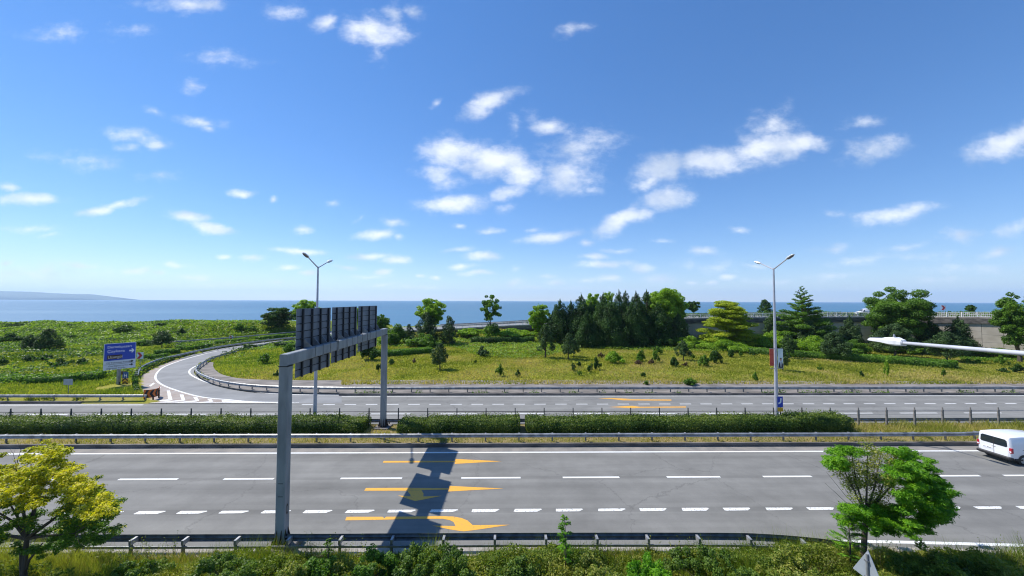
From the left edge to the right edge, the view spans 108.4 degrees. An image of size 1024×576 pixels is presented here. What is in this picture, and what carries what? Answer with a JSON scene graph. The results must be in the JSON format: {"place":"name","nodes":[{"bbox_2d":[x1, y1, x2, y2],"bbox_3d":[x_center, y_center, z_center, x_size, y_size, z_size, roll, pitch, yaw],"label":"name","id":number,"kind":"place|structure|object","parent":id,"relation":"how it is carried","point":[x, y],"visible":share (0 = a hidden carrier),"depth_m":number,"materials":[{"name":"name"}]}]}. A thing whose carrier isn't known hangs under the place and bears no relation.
{"place":"outdoors","nodes":[
{"label":"outdoors","id":0,"kind":"place"},
{"bbox_2d":[0,291,135,299],"bbox_3d":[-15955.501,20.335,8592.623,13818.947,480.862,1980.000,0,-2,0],"label":"hills","id":1,"kind":"structure","parent":0,"point":[12,295],"depth_m":8185.97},
{"bbox_2d":[141,358,233,402],"bbox_3d":[-45.825,12.393,50.403,45.759,0.001,7.926,-1,-3,40],"label":"gore surface","id":2,"kind":"object","parent":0,"point":[148,379],"visible":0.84,"depth_m":43.43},
{"bbox_2d":[109,561,848,574],"bbox_3d":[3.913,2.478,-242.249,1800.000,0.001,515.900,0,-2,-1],"label":"ground","id":3,"kind":"structure","parent":0,"point":[677,571],"depth_m":14.92,"materials":[{"name":"soil"}]},
{"bbox_2d":[0,438,127,575],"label":"golden tree","id":4,"kind":"object","parent":3,"relation":"on","point":[98,502],"visible":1,"depth_m":12.70,"materials":[{"name":"yellow plant"}]},
{"bbox_2d":[109,557,177,575],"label":"bush","id":5,"kind":"object","parent":3,"relation":"on","point":[132,569],"visible":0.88,"depth_m":13.80,"materials":[{"name":"green plant"}]},
{"bbox_2d":[185,551,262,575],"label":"bush","id":6,"kind":"object","parent":3,"relation":"on","point":[226,562],"visible":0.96,"depth_m":13.59,"materials":[{"name":"green plant"}]},
{"bbox_2d":[275,557,309,575],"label":"bush","id":7,"kind":"object","parent":3,"relation":"on","point":[291,567],"visible":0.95,"depth_m":13.37,"materials":[{"name":"green plant"}]},
{"bbox_2d":[284,554,348,575],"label":"bush","id":8,"kind":"object","parent":3,"relation":"on","point":[316,567],"visible":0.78,"depth_m":13.61,"materials":[{"name":"green plant"}]},
{"bbox_2d":[344,543,399,575],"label":"bush","id":9,"kind":"object","parent":3,"relation":"on","point":[389,561],"visible":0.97,"depth_m":13.68,"materials":[{"name":"green plant"}]},
{"bbox_2d":[1,533,860,555],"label":"guardrail","id":10,"kind":"object","parent":3,"relation":"on","point":[183,539],"visible":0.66,"depth_m":15.88,"materials":[{"name":"metal"}]},
{"bbox_2d":[392,540,477,575],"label":"bush","id":11,"kind":"object","parent":3,"relation":"on","point":[443,564],"visible":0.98,"depth_m":13.62,"materials":[{"name":"green plant"}]},
{"bbox_2d":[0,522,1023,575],"bbox_3d":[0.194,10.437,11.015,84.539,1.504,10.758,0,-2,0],"label":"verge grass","id":12,"kind":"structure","parent":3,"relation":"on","point":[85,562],"depth_m":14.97,"materials":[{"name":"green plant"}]},
{"bbox_2d":[0,538,1023,575],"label":"verge weeds","id":13,"kind":"object","parent":3,"relation":"on","point":[531,554],"visible":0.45,"depth_m":14.45,"materials":[{"name":"green plant"}]},
{"bbox_2d":[1,542,1023,575],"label":"dry verge grass","id":14,"kind":"structure","parent":3,"relation":"on","point":[175,557],"depth_m":15.17,"materials":[{"name":"plant"}]},
{"bbox_2d":[489,553,540,575],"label":"bush","id":15,"kind":"object","parent":3,"relation":"on","point":[518,560],"visible":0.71,"depth_m":13.63,"materials":[{"name":"green plant"}]},
{"bbox_2d":[556,514,572,568],"bbox_3d":[2.048,10.069,14.280,0.643,2.479,0.913,0,-2,16],"label":"sapling","id":16,"kind":"object","parent":3,"relation":"on","point":[564,541],"visible":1,"depth_m":14.27,"materials":[{"name":"green plant"}]},
{"bbox_2d":[111,532,1023,574],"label":"weed stems","id":17,"kind":"object","parent":3,"relation":"on","point":[594,554],"visible":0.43,"depth_m":14.88,"materials":[{"name":"green plant"}]},
{"bbox_2d":[110,530,1023,574],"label":"weed heads","id":18,"kind":"object","parent":17,"relation":"attached to","point":[576,552],"visible":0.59,"depth_m":14.90,"materials":[{"name":"green plant"}]},
{"bbox_2d":[572,547,621,575],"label":"bush","id":19,"kind":"object","parent":3,"relation":"on","point":[585,560],"visible":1,"depth_m":13.64,"materials":[{"name":"green plant"}]},
{"bbox_2d":[626,550,671,575],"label":"bush","id":20,"kind":"object","parent":3,"relation":"on","point":[649,567],"visible":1,"depth_m":13.48,"materials":[{"name":"green plant"}]},
{"bbox_2d":[662,543,759,575],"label":"bush","id":21,"kind":"object","parent":3,"relation":"on","point":[693,564],"visible":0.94,"depth_m":14.07,"materials":[{"name":"green plant"}]},
{"bbox_2d":[755,544,820,575],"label":"bush","id":22,"kind":"object","parent":3,"relation":"on","point":[799,565],"visible":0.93,"depth_m":13.79,"materials":[{"name":"green plant"}]},
{"bbox_2d":[826,520,866,569],"bbox_3d":[13.325,10.247,14.682,1.271,2.227,1.547,0,-2,0],"label":"sapling","id":23,"kind":"object","parent":3,"relation":"on","point":[842,543],"visible":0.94,"depth_m":14.64,"materials":[{"name":"green plant"}]},
{"bbox_2d":[853,550,878,575],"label":"warning sign","id":24,"kind":"object","parent":3,"relation":"on","point":[864,566],"visible":1,"depth_m":10.72,"materials":[{"name":"metal"}]},
{"bbox_2d":[819,440,965,557],"bbox_3d":[15.812,8.793,15.373,8.963,5.599,3.821,2,-2,-35],"label":"acacia tree","id":25,"kind":"object","parent":3,"relation":"on","point":[926,494],"visible":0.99,"depth_m":14.35,"materials":[{"name":"green plant"}]},
{"bbox_2d":[883,541,995,575],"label":"bush","id":26,"kind":"object","parent":3,"relation":"on","point":[911,566],"visible":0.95,"depth_m":13.88,"materials":[{"name":"green plant"}]},
{"bbox_2d":[867,334,1023,355],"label":"street lamp","id":27,"kind":"object","parent":3,"relation":"on","point":[894,340],"visible":1,"depth_m":9.14,"materials":[{"name":"white metal"}]},
{"bbox_2d":[0,417,1023,443],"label":"median ground","id":28,"kind":"structure","parent":0,"point":[522,430],"depth_m":28.23,"materials":[{"name":"green plant"}]},
{"bbox_2d":[0,411,371,434],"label":"hedge","id":29,"kind":"object","parent":28,"relation":"on","point":[307,423],"visible":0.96,"depth_m":29.36,"materials":[{"name":"green plant"}]},
{"bbox_2d":[302,252,332,412],"bbox_3d":[-16.861,4.473,31.918,0.500,14.540,4.837,0,-2,0],"label":"street lamp","id":30,"kind":"object","parent":28,"relation":"on","point":[315,372],"visible":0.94,"depth_m":31.64,"materials":[{"name":"metal"}]},
{"bbox_2d":[0,407,802,424],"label":"fence","id":31,"kind":"object","parent":28,"relation":"on","point":[369,411],"visible":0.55,"depth_m":31.05,"materials":[{"name":"black metal"}]},
{"bbox_2d":[396,414,426,433],"bbox_3d":[-8.138,11.161,30.447,2.254,1.228,2.321,0,-2,0],"label":"hedge","id":32,"kind":"object","parent":28,"relation":"on","point":[408,423],"visible":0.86,"depth_m":29.59,"materials":[{"name":"green plant"}]},
{"bbox_2d":[424,412,520,433],"bbox_3d":[-3.182,11.071,30.509,7.802,1.445,2.386,0,-2,0],"label":"hedge","id":33,"kind":"object","parent":28,"relation":"on","point":[478,423],"visible":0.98,"depth_m":29.68,"materials":[{"name":"green plant"}]},
{"bbox_2d":[0,431,978,442],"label":"guardrail","id":34,"kind":"object","parent":28,"relation":"on","point":[110,437],"visible":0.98,"depth_m":27.66,"materials":[{"name":"metal"}]},
{"bbox_2d":[525,410,810,432],"bbox_3d":[12.657,11.125,30.797,23.202,1.463,2.369,0,-2,-1],"label":"hedge","id":35,"kind":"object","parent":28,"relation":"on","point":[670,423],"visible":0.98,"depth_m":29.97,"materials":[{"name":"green plant"}]},
{"bbox_2d":[371,418,1023,423],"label":"guardrail","id":36,"kind":"object","parent":28,"relation":"on","point":[855,419],"visible":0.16,"depth_m":32.62,"materials":[{"name":"metal"}]},
{"bbox_2d":[754,254,794,415],"bbox_3d":[22.691,4.604,31.918,0.500,14.540,4.837,0,-2,0],"label":"street lamp","id":37,"kind":"object","parent":28,"relation":"on","point":[775,357],"visible":0.94,"depth_m":31.75,"materials":[{"name":"metal"}]},
{"bbox_2d":[782,408,854,432],"bbox_3d":[25.523,11.098,31.002,4.726,1.615,2.372,0,-2,0],"label":"hedge","id":38,"kind":"object","parent":28,"relation":"on","point":[827,421],"visible":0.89,"depth_m":30.14,"materials":[{"name":"green plant"}]},
{"bbox_2d":[829,407,1023,425],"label":"fence","id":39,"kind":"object","parent":28,"relation":"on","point":[914,415],"visible":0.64,"depth_m":31.69,"materials":[{"name":"metal"}]},
{"bbox_2d":[0,450,1023,550],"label":"road","id":40,"kind":"structure","parent":0,"point":[317,482],"depth_m":20.66,"materials":[{"name":"grey asphalt"}]},
{"bbox_2d":[0,446,978,452],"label":"edge line","id":41,"kind":"object","parent":40,"relation":"on","point":[418,449],"visible":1,"depth_m":26.82,"materials":[{"name":"white paint"}]},
{"bbox_2d":[0,441,978,448],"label":"kerb","id":42,"kind":"structure","parent":40,"relation":"on","point":[579,444],"depth_m":27.28,"materials":[{"name":"concrete"}]},
{"bbox_2d":[1,545,1022,558],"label":"gutter strip","id":43,"kind":"object","parent":40,"relation":"on","point":[471,549],"visible":0.2,"depth_m":15.89,"materials":[{"name":"concrete"}]},
{"bbox_2d":[6,344,1023,546],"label":"road markings","id":44,"kind":"object","parent":40,"relation":"on","point":[536,510],"visible":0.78,"depth_m":22.66,"materials":[{"name":"white paint"}]},
{"bbox_2d":[346,398,685,530],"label":"road markings","id":45,"kind":"object","parent":40,"relation":"on","point":[461,524],"visible":1,"depth_m":20.68,"materials":[{"name":"yellow paint"}]},
{"bbox_2d":[976,429,1023,465],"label":"van","id":46,"kind":"object","parent":40,"relation":"on","point":[1007,444],"visible":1,"depth_m":25.09,"materials":[{"name":"white paint"}]},
{"bbox_2d":[0,395,1023,423],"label":"road","id":47,"kind":"structure","parent":0,"point":[872,406],"depth_m":37.86,"materials":[{"name":"grey asphalt"}]},
{"bbox_2d":[339,393,1023,395],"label":"kerb","id":48,"kind":"structure","parent":47,"relation":"on","point":[508,394],"depth_m":42.32,"materials":[{"name":"concrete"}]},
{"bbox_2d":[0,300,1023,326],"bbox_3d":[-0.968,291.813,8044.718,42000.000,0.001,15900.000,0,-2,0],"label":"sea","id":49,"kind":"structure","parent":0,"point":[400,312],"depth_m":562.27,"materials":[{"name":"liquid"}]},
{"bbox_2d":[0,320,1023,403],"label":"terrain","id":50,"kind":"structure","parent":0,"point":[119,400],"depth_m":55.73,"materials":[{"name":"green plant"}]},
{"bbox_2d":[0,401,82,403],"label":"verge kerb","id":51,"kind":"structure","parent":50,"relation":"on","point":[40,402],"depth_m":38.35,"materials":[{"name":"concrete"}]},
{"bbox_2d":[0,394,146,399],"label":"guardrail","id":52,"kind":"object","parent":51,"relation":"on","point":[31,396],"visible":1,"depth_m":38.79,"materials":[{"name":"metal"}]},
{"bbox_2d":[31,328,65,350],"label":"conifer bush","id":53,"kind":"object","parent":50,"relation":"on","point":[45,339],"visible":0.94,"depth_m":75.05,"materials":[{"name":"green plant"}]},
{"bbox_2d":[22,370,106,384],"bbox_3d":[-57.520,11.524,47.775,6.633,1.260,3.200,1,-2,-30],"label":"hedge","id":54,"kind":"object","parent":50,"relation":"on","point":[77,375],"visible":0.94,"depth_m":47.16,"materials":[{"name":"green plant"}]},
{"bbox_2d":[103,342,135,383],"bbox_3d":[-49.064,9.518,46.092,0.879,5.347,2.808,-1,-2,30],"label":"direction sign","id":55,"kind":"object","parent":50,"relation":"on","point":[118,356],"visible":1,"depth_m":45.92,"materials":[{"name":"blue metal"}]},
{"bbox_2d":[0,319,295,338],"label":"vines","id":56,"kind":"object","parent":50,"relation":"on","point":[173,322],"visible":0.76,"depth_m":109.20,"materials":[{"name":"green plant"}]},
{"bbox_2d":[0,319,295,383],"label":"brambles","id":57,"kind":"object","parent":50,"relation":"on","point":[72,350],"visible":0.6,"depth_m":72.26,"materials":[{"name":"green plant"}]},
{"bbox_2d":[0,322,378,394],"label":"field grass","id":58,"kind":"structure","parent":50,"relation":"on","point":[84,387],"depth_m":58.30,"materials":[{"name":"green plant"}]},
{"bbox_2d":[131,336,293,389],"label":"verge weeds","id":59,"kind":"object","parent":50,"relation":"on","point":[135,379],"visible":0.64,"depth_m":59.18,"materials":[{"name":"green plant"}]},
{"bbox_2d":[157,340,341,402],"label":"exit ramp","id":60,"kind":"structure","parent":50,"relation":"on","point":[177,376],"depth_m":45.51,"materials":[{"name":"grey asphalt"}]},
{"bbox_2d":[260,307,295,328],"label":"broadleaf tree","id":61,"kind":"object","parent":50,"relation":"on","point":[278,317],"visible":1,"depth_m":115.89,"materials":[{"name":"green plant"}]},
{"bbox_2d":[378,323,409,343],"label":"thicket","id":62,"kind":"object","parent":50,"relation":"on","point":[396,334],"visible":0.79,"depth_m":87.33,"materials":[{"name":"green plant"}]},
{"bbox_2d":[377,346,432,356],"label":"hedge","id":63,"kind":"object","parent":50,"relation":"on","point":[407,351],"visible":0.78,"depth_m":71.47,"materials":[{"name":"green plant"}]},
{"bbox_2d":[405,333,441,346],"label":"thicket","id":64,"kind":"object","parent":50,"relation":"on","point":[423,339],"visible":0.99,"depth_m":83.16,"materials":[{"name":"green plant"}]},
{"bbox_2d":[410,312,442,344],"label":"pine tree","id":65,"kind":"object","parent":50,"relation":"on","point":[429,327],"visible":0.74,"depth_m":87.86,"materials":[{"name":"green plant"}]},
{"bbox_2d":[414,298,445,333],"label":"broadleaf tree","id":66,"kind":"object","parent":50,"relation":"on","point":[433,309],"visible":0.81,"depth_m":90.73,"materials":[{"name":"green plant"}]},
{"bbox_2d":[430,343,448,368],"bbox_3d":[-11.152,10.548,56.530,3.028,4.366,3.194,1,-2,-23],"label":"pine tree","id":67,"kind":"object","parent":50,"relation":"on","point":[439,358],"visible":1,"depth_m":56.17,"materials":[{"name":"green plant"}]},
{"bbox_2d":[439,316,458,344],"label":"pine tree","id":68,"kind":"object","parent":50,"relation":"on","point":[449,328],"visible":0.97,"depth_m":87.18,"materials":[{"name":"green plant"}]},
{"bbox_2d":[480,294,501,336],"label":"broadleaf tree","id":69,"kind":"object","parent":50,"relation":"on","point":[490,328],"visible":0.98,"depth_m":96.27,"materials":[{"name":"green plant"}]},
{"bbox_2d":[470,336,534,343],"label":"hedge","id":70,"kind":"object","parent":50,"relation":"on","point":[490,339],"visible":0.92,"depth_m":90.93,"materials":[{"name":"green plant"}]},
{"bbox_2d":[528,304,550,339],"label":"broadleaf tree","id":71,"kind":"object","parent":50,"relation":"on","point":[537,319],"visible":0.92,"depth_m":93.62,"materials":[{"name":"green plant"}]},
{"bbox_2d":[537,325,554,356],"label":"pine tree","id":72,"kind":"object","parent":50,"relation":"on","point":[546,337],"visible":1,"depth_m":68.63,"materials":[{"name":"green plant"}]},
{"bbox_2d":[545,299,570,342],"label":"cypress tree","id":73,"kind":"object","parent":50,"relation":"on","point":[558,319],"visible":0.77,"depth_m":90.79,"materials":[{"name":"green plant"}]},
{"bbox_2d":[568,294,589,339],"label":"cypress tree","id":74,"kind":"object","parent":50,"relation":"on","point":[582,308],"visible":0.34,"depth_m":90.92,"materials":[{"name":"green plant"}]},
{"bbox_2d":[265,329,902,357],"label":"bushes","id":75,"kind":"object","parent":50,"relation":"on","point":[513,349],"visible":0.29,"depth_m":82.26,"materials":[{"name":"green plant"}]},
{"bbox_2d":[574,310,602,347],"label":"cypress tree","id":76,"kind":"object","parent":50,"relation":"on","point":[587,334],"visible":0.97,"depth_m":83.86,"materials":[{"name":"green plant"}]},
{"bbox_2d":[195,362,1023,393],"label":"guardrail","id":77,"kind":"object","parent":50,"relation":"on","point":[209,369],"visible":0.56,"depth_m":45.78,"materials":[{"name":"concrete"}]},
{"bbox_2d":[356,389,1017,392],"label":"gutter weeds","id":78,"kind":"object","parent":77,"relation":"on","point":[761,392],"visible":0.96,"depth_m":43.00,"materials":[{"name":"green plant"}]},
{"bbox_2d":[195,339,1023,391],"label":"guardrail","id":79,"kind":"object","parent":50,"relation":"on","point":[198,367],"visible":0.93,"depth_m":43.10,"materials":[{"name":"metal"}]},
{"bbox_2d":[595,300,624,347],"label":"cypress tree","id":80,"kind":"object","parent":50,"relation":"on","point":[610,326],"visible":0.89,"depth_m":83.69,"materials":[{"name":"green plant"}]},
{"bbox_2d":[615,305,649,347],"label":"cypress tree","id":81,"kind":"object","parent":50,"relation":"on","point":[631,320],"visible":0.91,"depth_m":83.43,"materials":[{"name":"green plant"}]},
{"bbox_2d":[626,291,652,344],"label":"cypress tree","id":82,"kind":"object","parent":50,"relation":"on","point":[637,306],"visible":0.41,"depth_m":87.26,"materials":[{"name":"green plant"}]},
{"bbox_2d":[647,302,672,345],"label":"cypress tree","id":83,"kind":"object","parent":50,"relation":"on","point":[659,327],"visible":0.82,"depth_m":86.31,"materials":[{"name":"green plant"}]},
{"bbox_2d":[643,287,689,319],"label":"broadleaf tree","id":84,"kind":"object","parent":50,"relation":"on","point":[672,302],"visible":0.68,"depth_m":89.11,"materials":[{"name":"green plant"}]},
{"bbox_2d":[670,312,691,345],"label":"cypress tree","id":85,"kind":"object","parent":50,"relation":"on","point":[679,326],"visible":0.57,"depth_m":86.74,"materials":[{"name":"green plant"}]},
{"bbox_2d":[695,335,751,351],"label":"thicket","id":86,"kind":"object","parent":50,"relation":"on","point":[730,344],"visible":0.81,"depth_m":78.38,"materials":[{"name":"green plant"}]},
{"bbox_2d":[695,300,763,345],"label":"acacia tree","id":87,"kind":"object","parent":50,"relation":"on","point":[730,319],"visible":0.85,"depth_m":81.31,"materials":[{"name":"green plant"}]},
{"bbox_2d":[551,322,1023,350],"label":"retaining wall","id":88,"kind":"structure","parent":50,"relation":"on","point":[988,335],"depth_m":74.94,"materials":[{"name":"concrete"}]},
{"bbox_2d":[389,317,992,332],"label":"edge beam","id":89,"kind":"structure","parent":88,"relation":"on","point":[981,320],"depth_m":87.44,"materials":[{"name":"concrete"}]},
{"bbox_2d":[401,312,995,330],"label":"bridge railing","id":90,"kind":"object","parent":89,"relation":"on","point":[939,314],"visible":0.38,"depth_m":87.42,"materials":[{"name":"grey metal"}]},
{"bbox_2d":[772,286,837,342],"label":"conical tree","id":91,"kind":"object","parent":50,"relation":"on","point":[796,324],"visible":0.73,"depth_m":81.91,"materials":[{"name":"green plant"}]},
{"bbox_2d":[791,335,824,351],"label":"thicket","id":92,"kind":"object","parent":50,"relation":"on","point":[811,343],"visible":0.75,"depth_m":75.51,"materials":[{"name":"green plant"}]},
{"bbox_2d":[703,346,958,368],"bbox_3d":[56.529,12.540,69.925,36.720,1.627,4.296,-1,-3,38],"label":"hedge","id":93,"kind":"object","parent":50,"relation":"on","point":[912,361],"visible":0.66,"depth_m":64.38,"materials":[{"name":"green plant"}]},
{"bbox_2d":[819,331,853,356],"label":"pine tree","id":94,"kind":"object","parent":50,"relation":"on","point":[834,342],"visible":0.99,"depth_m":66.50,"materials":[{"name":"green plant"}]},
{"bbox_2d":[838,315,867,345],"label":"conical tree","id":95,"kind":"object","parent":50,"relation":"on","point":[850,331],"visible":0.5,"depth_m":79.90,"materials":[{"name":"green plant"}]},
{"bbox_2d":[873,323,919,355],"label":"pine tree","id":96,"kind":"object","parent":50,"relation":"on","point":[902,333],"visible":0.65,"depth_m":70.48,"materials":[{"name":"green plant"}]},
{"bbox_2d":[860,286,937,336],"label":"broadleaf tree","id":97,"kind":"object","parent":50,"relation":"on","point":[909,314],"visible":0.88,"depth_m":76.45,"materials":[{"name":"green plant"}]},
{"bbox_2d":[914,321,944,348],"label":"conical tree","id":98,"kind":"object","parent":50,"relation":"on","point":[931,330],"visible":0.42,"depth_m":76.00,"materials":[{"name":"green plant"}]},
{"bbox_2d":[922,331,973,359],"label":"pine tree","id":99,"kind":"object","parent":50,"relation":"on","point":[945,338],"visible":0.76,"depth_m":65.61,"materials":[{"name":"green plant"}]},
{"bbox_2d":[944,315,982,355],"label":"conical tree","id":100,"kind":"object","parent":50,"relation":"on","point":[959,329],"visible":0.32,"depth_m":72.34,"materials":[{"name":"green plant"}]},
{"bbox_2d":[988,292,1023,361],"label":"broadleaf tree","id":101,"kind":"object","parent":50,"relation":"on","point":[1008,318],"visible":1,"depth_m":65.72,"materials":[{"name":"green plant"}]},
{"bbox_2d":[0,0,1023,302],"label":"sky","id":102,"kind":"structure","parent":0,"point":[441,150],"materials":[{"name":"blue"}]},
{"bbox_2d":[330,315,984,334],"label":"highway","id":103,"kind":"structure","parent":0,"point":[546,323],"depth_m":115.05,"materials":[{"name":"grey asphalt"}]},
{"bbox_2d":[527,311,990,323],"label":"hedge","id":104,"kind":"object","parent":103,"relation":"on","point":[825,314],"visible":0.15,"depth_m":95.20,"materials":[{"name":"green plant"}]},
{"label":"ground","id":105,"kind":"structure","parent":0,"visible":0},
{"bbox_2d":[259,306,392,557],"bbox_3d":[-10.354,6.453,23.614,1.303,10.470,16.275,0,-2,-3],"label":"sign gantry","id":106,"kind":"object","parent":105,"relation":"on","point":[315,347],"visible":0.92,"depth_m":19.44,"materials":[{"name":"grey metal"}]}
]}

